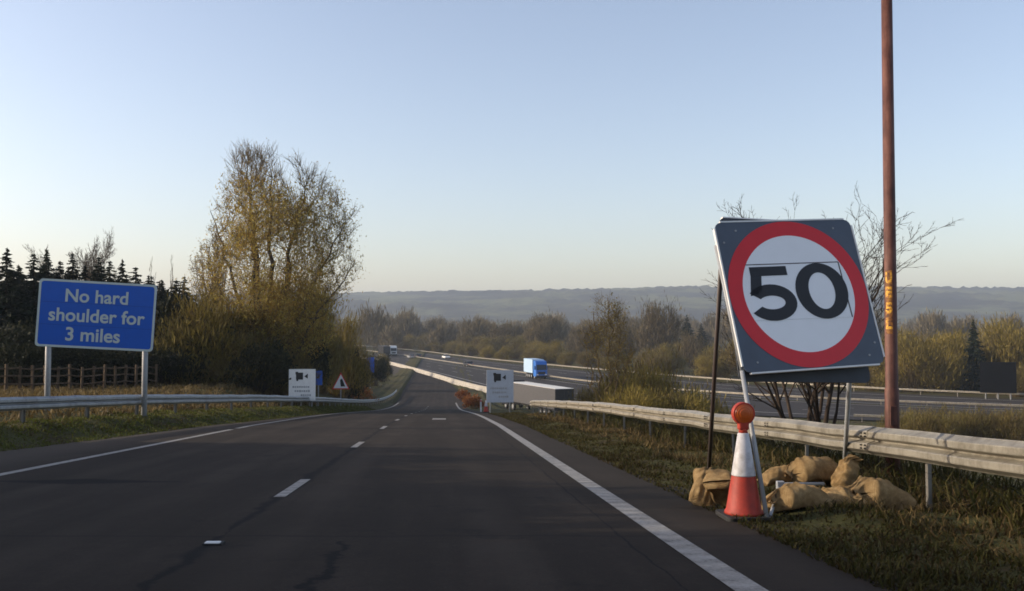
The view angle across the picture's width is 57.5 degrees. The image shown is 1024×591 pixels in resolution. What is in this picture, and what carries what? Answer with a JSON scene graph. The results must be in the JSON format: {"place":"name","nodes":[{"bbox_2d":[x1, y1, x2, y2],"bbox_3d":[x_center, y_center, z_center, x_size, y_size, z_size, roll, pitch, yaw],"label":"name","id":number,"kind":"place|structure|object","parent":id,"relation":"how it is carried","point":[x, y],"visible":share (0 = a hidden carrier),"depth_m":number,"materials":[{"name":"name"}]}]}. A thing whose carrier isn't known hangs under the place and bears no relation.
{"place":"outdoors","nodes":[
{"label":"outdoors","id":0,"kind":"place"},
{"bbox_2d":[0,365,897,590],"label":"slip road","id":1,"kind":"structure","parent":0,"point":[457,499],"depth_m":8.75,"materials":[{"name":"grey asphalt"}]},
{"bbox_2d":[0,403,767,590],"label":"road marking","id":2,"kind":"object","parent":1,"relation":"on","point":[730,577],"visible":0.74,"depth_m":8.78,"materials":[{"name":"paint"}]},
{"bbox_2d":[689,467,715,505],"bbox_3d":[2.022,1.956,9.689,0.311,0.288,0.500,17,32,8],"label":"sandbag","id":3,"kind":"object","parent":1,"relation":"on","point":[699,493],"visible":0.56,"depth_m":9.54,"materials":[{"name":"beige fabric"}]},
{"bbox_2d":[715,402,772,521],"bbox_3d":[2.140,1.521,8.636,0.429,1.065,0.429,0,-2,-6],"label":"traffic cone","id":4,"kind":"object","parent":1,"relation":"on","point":[743,499],"visible":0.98,"depth_m":8.55,"materials":[{"name":"orange plastic"}]},
{"bbox_2d":[0,336,1023,590],"bbox_3d":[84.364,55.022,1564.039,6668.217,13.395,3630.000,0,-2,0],"label":"ground","id":5,"kind":"structure","parent":0,"point":[398,380],"depth_m":22.16,"materials":[{"name":"green plant"}]},
{"bbox_2d":[0,327,33,380],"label":"shrub","id":6,"kind":"object","parent":5,"relation":"on","point":[11,335],"visible":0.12,"depth_m":51.63,"materials":[{"name":"green plant"}]},
{"bbox_2d":[0,248,34,331],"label":"conifer","id":7,"kind":"object","parent":5,"relation":"on","point":[9,292],"visible":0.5,"depth_m":56.83,"materials":[{"name":"green plant"}]},
{"bbox_2d":[0,335,62,387],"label":"shrub","id":8,"kind":"object","parent":5,"relation":"on","point":[27,357],"visible":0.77,"depth_m":49.45,"materials":[{"name":"green plant"}]},
{"bbox_2d":[0,319,72,383],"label":"shrub","id":9,"kind":"object","parent":5,"relation":"on","point":[28,339],"visible":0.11,"depth_m":52.02,"materials":[{"name":"green plant"}]},
{"bbox_2d":[28,248,54,298],"bbox_3d":[-29.540,1.581,60.074,6.112,9.242,6.192,-1,-2,30],"label":"conifer","id":10,"kind":"object","parent":5,"relation":"on","point":[48,268],"visible":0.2,"depth_m":60.06,"materials":[{"name":"green plant"}]},
{"bbox_2d":[5,254,89,379],"bbox_3d":[-29.859,1.708,57.738,8.654,8.660,9.315,-1,-2,35],"label":"conifer","id":11,"kind":"object","parent":5,"relation":"on","point":[32,293],"visible":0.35,"depth_m":57.60,"materials":[{"name":"green plant"}]},
{"bbox_2d":[38,347,102,386],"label":"shrub","id":12,"kind":"object","parent":5,"relation":"on","point":[74,361],"visible":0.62,"depth_m":51.57,"materials":[{"name":"green plant"}]},
{"bbox_2d":[23,228,118,281],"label":"bare tree","id":13,"kind":"object","parent":5,"relation":"on","point":[87,262],"visible":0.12,"depth_m":77.80,"materials":[{"name":"grey plant"}]},
{"bbox_2d":[64,253,80,279],"bbox_3d":[-29.021,1.766,62.027,7.639,9.132,7.097,0,-2,-5],"label":"conifer","id":14,"kind":"object","parent":5,"relation":"on","point":[71,274],"visible":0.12,"depth_m":62.03,"materials":[{"name":"green plant"}]},
{"bbox_2d":[0,364,157,390],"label":"timber fence","id":15,"kind":"object","parent":5,"relation":"on","point":[58,376],"visible":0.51,"depth_m":47.14,"materials":[{"name":"brown wood"}]},
{"bbox_2d":[35,278,156,416],"bbox_3d":[-12.468,1.853,28.034,3.475,4.714,0.178,0,-2,-7],"label":"information sign","id":16,"kind":"object","parent":5,"relation":"on","point":[94,315],"visible":1,"depth_m":27.99,"materials":[{"name":"blue metal"}]},
{"bbox_2d":[79,349,150,385],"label":"shrub","id":17,"kind":"object","parent":5,"relation":"on","point":[117,358],"visible":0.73,"depth_m":52.01,"materials":[{"name":"green plant"}]},
{"bbox_2d":[0,381,331,422],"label":"field grass","id":18,"kind":"structure","parent":5,"relation":"on","point":[99,389],"depth_m":42.31,"materials":[{"name":"plant"}]},
{"bbox_2d":[134,308,197,383],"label":"shrub","id":19,"kind":"object","parent":5,"relation":"on","point":[156,325],"visible":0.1,"depth_m":56.53,"materials":[{"name":"green plant"}]},
{"bbox_2d":[133,342,200,384],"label":"shrub","id":20,"kind":"object","parent":5,"relation":"on","point":[171,367],"visible":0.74,"depth_m":54.09,"materials":[{"name":"green plant"}]},
{"bbox_2d":[133,304,218,384],"bbox_3d":[-20.258,2.946,56.848,7.108,5.510,7.391,-1,-2,36],"label":"shrub","id":21,"kind":"object","parent":5,"relation":"on","point":[166,346],"visible":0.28,"depth_m":55.51,"materials":[{"name":"green plant"}]},
{"bbox_2d":[141,285,219,382],"bbox_3d":[-21.997,2.550,59.710,7.580,6.706,8.965,-1,-2,16],"label":"shrub","id":22,"kind":"object","parent":5,"relation":"on","point":[160,305],"visible":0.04,"depth_m":58.54,"materials":[{"name":"green plant"}]},
{"bbox_2d":[0,404,375,450],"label":"grass","id":23,"kind":"structure","parent":5,"relation":"on","point":[284,410],"depth_m":27.56,"materials":[{"name":"green plant"}]},
{"bbox_2d":[0,389,396,422],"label":"crash barrier","id":24,"kind":"object","parent":5,"relation":"on","point":[22,404],"visible":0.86,"depth_m":28.18,"materials":[{"name":"metal"}]},
{"bbox_2d":[157,318,242,383],"bbox_3d":[-20.013,3.508,57.895,6.974,4.238,7.494,0,-2,15],"label":"shrub","id":25,"kind":"object","parent":5,"relation":"on","point":[201,366],"visible":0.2,"depth_m":55.68,"materials":[{"name":"green plant"}]},
{"bbox_2d":[149,281,264,383],"bbox_3d":[-18.905,2.460,58.023,8.413,6.896,9.282,0,-2,3],"label":"shrub","id":26,"kind":"object","parent":5,"relation":"on","point":[219,322],"visible":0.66,"depth_m":56.08,"materials":[{"name":"green plant"}]},
{"bbox_2d":[181,215,241,312],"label":"bare tree","id":27,"kind":"object","parent":5,"relation":"on","point":[200,266],"visible":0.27,"depth_m":65.31,"materials":[{"name":"brown plant"}]},
{"bbox_2d":[192,326,276,387],"bbox_3d":[-16.915,3.724,56.861,5.951,4.034,5.292,-2,-2,41],"label":"shrub","id":28,"kind":"object","parent":5,"relation":"on","point":[211,372],"visible":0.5,"depth_m":55.99,"materials":[{"name":"green plant"}]},
{"bbox_2d":[189,295,299,379],"bbox_3d":[-18.261,2.993,59.304,8.614,6.204,7.722,0,-2,1],"label":"shrub","id":29,"kind":"object","parent":5,"relation":"on","point":[249,327],"visible":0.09,"depth_m":58.96,"materials":[{"name":"green plant"}]},
{"bbox_2d":[216,332,297,394],"bbox_3d":[-15.556,4.102,56.760,5.267,3.901,4.901,-1,-2,29],"label":"shrub","id":30,"kind":"object","parent":5,"relation":"on","point":[278,362],"visible":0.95,"depth_m":56.04,"materials":[{"name":"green plant"}]},
{"bbox_2d":[175,137,366,363],"bbox_3d":[-15.688,-2.116,62.207,12.424,16.934,12.417,0,-2,0],"label":"budding tree","id":31,"kind":"object","parent":5,"relation":"on","point":[272,297],"visible":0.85,"depth_m":60.64,"materials":[{"name":"green plant"}]},
{"bbox_2d":[253,343,326,395],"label":"shrub","id":32,"kind":"object","parent":5,"relation":"on","point":[283,390],"visible":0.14,"depth_m":59.37,"materials":[{"name":"green plant"}]},
{"bbox_2d":[289,369,315,406],"bbox_3d":[-12.554,5.754,55.877,1.587,2.699,0.113,0,-2,-3],"label":"roadworks board","id":33,"kind":"object","parent":5,"relation":"on","point":[302,382],"visible":0.88,"depth_m":55.84,"materials":[{"name":"white paint"}]},
{"bbox_2d":[260,262,347,385],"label":"shrub","id":34,"kind":"object","parent":5,"relation":"on","point":[328,314],"visible":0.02,"depth_m":79.58,"materials":[{"name":"green plant"}]},
{"bbox_2d":[284,336,327,370],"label":"shrub","id":35,"kind":"object","parent":5,"relation":"on","point":[318,360],"visible":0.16,"depth_m":75.13,"materials":[{"name":"green plant"}]},
{"bbox_2d":[291,275,356,391],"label":"shrub","id":36,"kind":"object","parent":5,"relation":"on","point":[341,350],"visible":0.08,"depth_m":85.08,"materials":[{"name":"green plant"}]},
{"bbox_2d":[316,334,332,386],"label":"shrub","id":37,"kind":"object","parent":5,"relation":"on","point":[325,363],"visible":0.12,"depth_m":79.43,"materials":[{"name":"green plant"}]},
{"bbox_2d":[316,335,347,394],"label":"shrub","id":38,"kind":"object","parent":5,"relation":"on","point":[323,389],"visible":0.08,"depth_m":85.41,"materials":[{"name":"green plant"}]},
{"bbox_2d":[326,307,380,398],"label":"shrub","id":39,"kind":"object","parent":5,"relation":"on","point":[349,375],"visible":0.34,"depth_m":91.45,"materials":[{"name":"green plant"}]},
{"bbox_2d":[345,338,372,399],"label":"shrub","id":40,"kind":"object","parent":5,"relation":"on","point":[356,393],"visible":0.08,"depth_m":97.78,"materials":[{"name":"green plant"}]},
{"bbox_2d":[349,335,381,394],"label":"shrub","id":41,"kind":"object","parent":5,"relation":"on","point":[367,358],"visible":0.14,"depth_m":107.83,"materials":[{"name":"green plant"}]},
{"bbox_2d":[369,353,390,385],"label":"shrub","id":42,"kind":"object","parent":5,"relation":"on","point":[381,367],"visible":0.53,"depth_m":159.22,"materials":[{"name":"green plant"}]},
{"bbox_2d":[390,362,486,392],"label":"concrete barrier","id":43,"kind":"object","parent":5,"relation":"on","point":[461,383],"visible":0.54,"depth_m":186.73,"materials":[{"name":"beige concrete"}]},
{"bbox_2d":[462,394,484,408],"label":"shrub","id":44,"kind":"object","parent":5,"relation":"on","point":[473,402],"visible":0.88,"depth_m":99.46,"materials":[{"name":"brown plant"}]},
{"bbox_2d":[487,370,513,412],"bbox_3d":[-0.703,5.879,54.873,1.589,2.984,0.113,0,-2,-3],"label":"roadworks board","id":45,"kind":"object","parent":5,"relation":"on","point":[500,385],"visible":0.97,"depth_m":54.84,"materials":[{"name":"white plastic"}]},
{"bbox_2d":[487,319,517,349],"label":"bare tree","id":46,"kind":"object","parent":5,"relation":"on","point":[506,329],"visible":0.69,"depth_m":369.46,"materials":[{"name":"brown plant"}]},
{"bbox_2d":[499,335,531,359],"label":"shrub","id":47,"kind":"object","parent":5,"relation":"on","point":[518,349],"visible":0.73,"depth_m":315.04,"materials":[{"name":"brown plant"}]},
{"bbox_2d":[509,315,555,350],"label":"bare tree","id":48,"kind":"object","parent":5,"relation":"on","point":[540,331],"visible":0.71,"depth_m":330.48,"materials":[{"name":"brown plant"}]},
{"bbox_2d":[525,305,566,346],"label":"bare tree","id":49,"kind":"object","parent":5,"relation":"on","point":[556,328],"visible":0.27,"depth_m":354.47,"materials":[{"name":"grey plant"}]},
{"bbox_2d":[535,338,568,362],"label":"shrub","id":50,"kind":"object","parent":5,"relation":"on","point":[549,354],"visible":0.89,"depth_m":281.60,"materials":[{"name":"green plant"}]},
{"bbox_2d":[553,350,578,365],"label":"shrub","id":51,"kind":"object","parent":5,"relation":"on","point":[566,358],"visible":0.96,"depth_m":256.54,"materials":[{"name":"brown plant"}]},
{"bbox_2d":[559,322,590,355],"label":"bare tree","id":52,"kind":"object","parent":5,"relation":"on","point":[571,343],"visible":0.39,"depth_m":316.35,"materials":[{"name":"brown plant"}]},
{"bbox_2d":[555,382,601,414],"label":"shrub","id":53,"kind":"object","parent":5,"relation":"on","point":[579,397],"visible":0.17,"depth_m":61.21,"materials":[{"name":"green plant"}]},
{"bbox_2d":[575,352,599,367],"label":"shrub","id":54,"kind":"object","parent":5,"relation":"on","point":[581,359],"visible":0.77,"depth_m":248.08,"materials":[{"name":"brown plant"}]},
{"bbox_2d":[570,317,606,354],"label":"bare tree","id":55,"kind":"object","parent":5,"relation":"on","point":[578,347],"visible":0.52,"depth_m":297.46,"materials":[{"name":"grey plant"}]},
{"bbox_2d":[574,288,638,412],"bbox_3d":[5.908,4.316,57.938,4.135,9.565,3.831,0,-2,0],"label":"bare tree","id":56,"kind":"object","parent":5,"relation":"on","point":[616,349],"visible":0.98,"depth_m":57.73,"materials":[{"name":"brown plant"}]},
{"bbox_2d":[605,318,645,361],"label":"bare tree","id":57,"kind":"object","parent":5,"relation":"on","point":[630,332],"visible":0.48,"depth_m":279.93,"materials":[{"name":"brown plant"}]},
{"bbox_2d":[592,378,677,427],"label":"shrub","id":58,"kind":"object","parent":5,"relation":"on","point":[635,398],"visible":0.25,"depth_m":49.88,"materials":[{"name":"green plant"}]},
{"bbox_2d":[576,350,700,415],"bbox_3d":[7.418,6.787,59.412,8.480,6.666,7.958,1,-2,-23],"label":"shrub","id":59,"kind":"object","parent":5,"relation":"on","point":[642,372],"visible":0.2,"depth_m":59.55,"materials":[{"name":"green plant"}]},
{"bbox_2d":[585,345,697,402],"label":"shrub","id":60,"kind":"object","parent":5,"relation":"on","point":[642,362],"visible":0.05,"depth_m":65.16,"materials":[{"name":"green plant"}]},
{"bbox_2d":[642,352,676,372],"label":"shrub","id":61,"kind":"object","parent":5,"relation":"on","point":[653,359],"visible":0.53,"depth_m":209.97,"materials":[{"name":"green plant"}]},
{"bbox_2d":[629,290,694,356],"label":"bare tree","id":62,"kind":"object","parent":5,"relation":"on","point":[656,322],"visible":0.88,"depth_m":262.01,"materials":[{"name":"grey plant"}]},
{"bbox_2d":[628,364,707,408],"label":"shrub","id":63,"kind":"object","parent":5,"relation":"on","point":[658,389],"visible":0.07,"depth_m":58.82,"materials":[{"name":"green plant"}]},
{"bbox_2d":[647,338,692,372],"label":"shrub","id":64,"kind":"object","parent":5,"relation":"on","point":[668,353],"visible":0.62,"depth_m":222.22,"materials":[{"name":"green plant"}]},
{"bbox_2d":[638,381,705,426],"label":"shrub","id":65,"kind":"object","parent":5,"relation":"on","point":[680,405],"visible":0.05,"depth_m":51.05,"materials":[{"name":"green plant"}]},
{"bbox_2d":[327,300,1023,349],"bbox_3d":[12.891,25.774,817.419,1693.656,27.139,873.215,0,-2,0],"label":"woodland","id":66,"kind":"object","parent":5,"relation":"on","point":[385,333],"visible":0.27,"depth_m":431.21,"materials":[{"name":"plant"}]},
{"bbox_2d":[674,328,710,368],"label":"bare tree","id":67,"kind":"object","parent":5,"relation":"on","point":[694,348],"visible":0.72,"depth_m":243.28,"materials":[{"name":"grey plant"}]},
{"bbox_2d":[362,345,1023,397],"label":"crash barrier","id":68,"kind":"object","parent":5,"relation":"on","point":[920,390],"visible":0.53,"depth_m":169.21,"materials":[{"name":"metal"}]},
{"bbox_2d":[366,350,1023,408],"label":"crash barrier","id":69,"kind":"object","parent":5,"relation":"on","point":[930,402],"visible":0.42,"depth_m":135.84,"materials":[{"name":"metal"}]},
{"bbox_2d":[372,350,1023,420],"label":"motorway","id":70,"kind":"structure","parent":5,"relation":"on","point":[764,409],"depth_m":151.56,"materials":[{"name":"grey asphalt"}]},
{"bbox_2d":[524,358,547,378],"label":"lorry","id":71,"kind":"object","parent":70,"relation":"on","point":[535,367],"visible":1,"depth_m":195.72,"materials":[{"name":"blue paint"}]},
{"bbox_2d":[502,380,573,413],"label":"lorry","id":72,"kind":"object","parent":70,"relation":"on","point":[525,393],"visible":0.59,"depth_m":116.78,"materials":[{"name":"paint"}]},
{"bbox_2d":[394,352,1022,415],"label":"motorway marking","id":73,"kind":"object","parent":70,"relation":"on","point":[717,384],"visible":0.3,"depth_m":149.13,"materials":[{"name":"paint"}]},
{"bbox_2d":[672,381,726,413],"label":"shrub","id":74,"kind":"object","parent":5,"relation":"on","point":[695,403],"visible":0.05,"depth_m":53.55,"materials":[{"name":"green plant"}]},
{"bbox_2d":[690,353,734,377],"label":"shrub","id":75,"kind":"object","parent":5,"relation":"on","point":[705,367],"visible":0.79,"depth_m":198.61,"materials":[{"name":"green plant"}]},
{"bbox_2d":[690,337,738,376],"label":"shrub","id":76,"kind":"object","parent":5,"relation":"on","point":[709,353],"visible":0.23,"depth_m":205.91,"materials":[{"name":"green plant"}]},
{"bbox_2d":[702,469,730,506],"bbox_3d":[2.123,1.915,9.347,0.325,0.293,0.540,-12,-41,22],"label":"sandbag","id":77,"kind":"object","parent":5,"relation":"on","point":[716,483],"visible":0.66,"depth_m":9.21,"materials":[{"name":"beige fabric"}]},
{"bbox_2d":[717,335,737,376],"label":"shrub","id":78,"kind":"object","parent":5,"relation":"on","point":[731,361],"visible":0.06,"depth_m":199.46,"materials":[{"name":"green plant"}]},
{"bbox_2d":[488,411,1023,590],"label":"grass","id":79,"kind":"structure","parent":5,"relation":"on","point":[914,573],"depth_m":7.51,"materials":[{"name":"green plant"}]},
{"bbox_2d":[526,408,1023,558],"bbox_3d":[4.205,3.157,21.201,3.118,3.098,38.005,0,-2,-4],"label":"weeds","id":80,"kind":"object","parent":5,"relation":"on","point":[696,434],"visible":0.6,"depth_m":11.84,"materials":[{"name":"green plant"}]},
{"bbox_2d":[530,400,1023,510],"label":"crash barrier","id":81,"kind":"object","parent":5,"relation":"on","point":[1002,457],"visible":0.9,"depth_m":10.53,"materials":[{"name":"metal"}]},
{"bbox_2d":[757,465,799,486],"bbox_3d":[3.150,2.080,10.832,0.560,0.245,0.324,0,-2,-8],"label":"sandbag","id":82,"kind":"object","parent":5,"relation":"on","point":[771,476],"visible":0.56,"depth_m":10.70,"materials":[{"name":"beige fabric"}]},
{"bbox_2d":[707,217,884,516],"bbox_3d":[3.033,0.842,10.338,1.758,3.254,3.936,0,-2,12],"label":"speed sign","id":83,"kind":"object","parent":5,"relation":"on","point":[799,306],"visible":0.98,"depth_m":9.28,"materials":[{"name":"grey painted metal"},{"name":"white and red paint"},{"name":"steel"}]},
{"bbox_2d":[761,482,833,512],"bbox_3d":[2.766,1.973,9.043,0.660,0.321,0.374,11,-16,-11],"label":"sandbag","id":84,"kind":"object","parent":5,"relation":"on","point":[791,496],"visible":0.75,"depth_m":8.91,"materials":[{"name":"beige fabric"}]},
{"bbox_2d":[783,456,837,485],"bbox_3d":[3.456,2.032,10.735,0.700,0.381,0.404,-6,-17,-8],"label":"sandbag","id":85,"kind":"object","parent":5,"relation":"on","point":[811,469],"visible":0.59,"depth_m":10.60,"materials":[{"name":"beige fabric"}]},
{"bbox_2d":[700,183,962,452],"bbox_3d":[5.388,0.553,17.478,5.368,5.382,4.711,2,-3,-44],"label":"bare tree","id":86,"kind":"object","parent":5,"relation":"on","point":[811,398],"visible":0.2,"depth_m":17.32,"materials":[{"name":"brown plant"}]},
{"bbox_2d":[821,486,866,509],"bbox_3d":[3.248,2.032,9.236,0.560,0.298,0.370,-4,-11,15],"label":"sandbag","id":87,"kind":"object","parent":5,"relation":"on","point":[839,493],"visible":0.36,"depth_m":9.11,"materials":[{"name":"beige fabric"}]},
{"bbox_2d":[831,454,862,486],"bbox_3d":[3.731,1.984,10.442,0.220,0.440,0.284,26,-8,-22],"label":"sandbag","id":88,"kind":"object","parent":5,"relation":"on","point":[846,472],"visible":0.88,"depth_m":10.36,"materials":[{"name":"beige fabric"}]},
{"bbox_2d":[845,362,884,390],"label":"shrub","id":89,"kind":"object","parent":5,"relation":"on","point":[869,383],"visible":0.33,"depth_m":162.15,"materials":[{"name":"green plant"}]},
{"bbox_2d":[844,475,919,509],"bbox_3d":[3.669,2.012,9.287,0.760,0.388,0.409,15,-19,-13],"label":"sandbag","id":90,"kind":"object","parent":5,"relation":"on","point":[888,491],"visible":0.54,"depth_m":9.14,"materials":[{"name":"beige fabric"}]},
{"bbox_2d":[881,0,899,478],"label":"pole","id":91,"kind":"object","parent":5,"relation":"on","point":[892,412],"visible":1,"depth_m":12.58,"materials":[{"name":"brown metal"}]},
{"bbox_2d":[864,330,954,391],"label":"shrub","id":92,"kind":"object","parent":5,"relation":"on","point":[907,362],"visible":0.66,"depth_m":157.88,"materials":[{"name":"green plant"}]},
{"bbox_2d":[898,319,950,387],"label":"shrub","id":93,"kind":"object","parent":5,"relation":"on","point":[918,337],"visible":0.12,"depth_m":171.56,"materials":[{"name":"green plant"}]},
{"bbox_2d":[900,406,949,432],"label":"shrub","id":94,"kind":"object","parent":5,"relation":"on","point":[918,425],"visible":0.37,"depth_m":81.91,"materials":[{"name":"green plant"}]},
{"bbox_2d":[914,398,950,423],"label":"shrub","id":95,"kind":"object","parent":5,"relation":"on","point":[935,411],"visible":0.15,"depth_m":89.28,"materials":[{"name":"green plant"}]},
{"bbox_2d":[907,328,975,392],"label":"shrub","id":96,"kind":"object","parent":5,"relation":"on","point":[956,362],"visible":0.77,"depth_m":156.85,"materials":[{"name":"green plant"}]},
{"bbox_2d":[924,410,967,435],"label":"shrub","id":97,"kind":"object","parent":5,"relation":"on","point":[951,425],"visible":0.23,"depth_m":80.90,"materials":[{"name":"green plant"}]},
{"bbox_2d":[923,322,976,386],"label":"shrub","id":98,"kind":"object","parent":5,"relation":"on","point":[958,341],"visible":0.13,"depth_m":168.71,"materials":[{"name":"green plant"}]},
{"bbox_2d":[940,401,996,438],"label":"shrub","id":99,"kind":"object","parent":5,"relation":"on","point":[969,425],"visible":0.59,"depth_m":83.11,"materials":[{"name":"green plant"}]},
{"bbox_2d":[955,320,986,393],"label":"conifer","id":100,"kind":"object","parent":5,"relation":"on","point":[971,351],"visible":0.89,"depth_m":157.06,"materials":[{"name":"green plant"}]},
{"bbox_2d":[965,311,1023,372],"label":"shrub","id":101,"kind":"object","parent":5,"relation":"on","point":[1001,348],"visible":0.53,"depth_m":157.61,"materials":[{"name":"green plant"}]},
{"bbox_2d":[980,362,1016,399],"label":"sign","id":102,"kind":"object","parent":5,"relation":"on","point":[998,377],"visible":0.88,"depth_m":141.62,"materials":[{"name":"grey metal"}]},
{"bbox_2d":[974,404,1023,440],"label":"shrub","id":103,"kind":"object","parent":5,"relation":"on","point":[995,426],"visible":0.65,"depth_m":82.04,"materials":[{"name":"green plant"}]},
{"bbox_2d":[1005,359,1023,396],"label":"shrub","id":104,"kind":"object","parent":5,"relation":"on","point":[1020,385],"visible":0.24,"depth_m":147.43,"materials":[{"name":"green plant"}]},
{"bbox_2d":[0,0,1023,294],"label":"sky","id":105,"kind":"structure","parent":0,"point":[484,145],"materials":[{"name":"blue"}]},
{"bbox_2d":[181,285,1023,331],"bbox_3d":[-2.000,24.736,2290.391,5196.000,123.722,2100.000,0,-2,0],"label":"hills","id":106,"kind":"structure","parent":0,"point":[573,305],"depth_m":1985.88,"materials":[{"name":"grey"}]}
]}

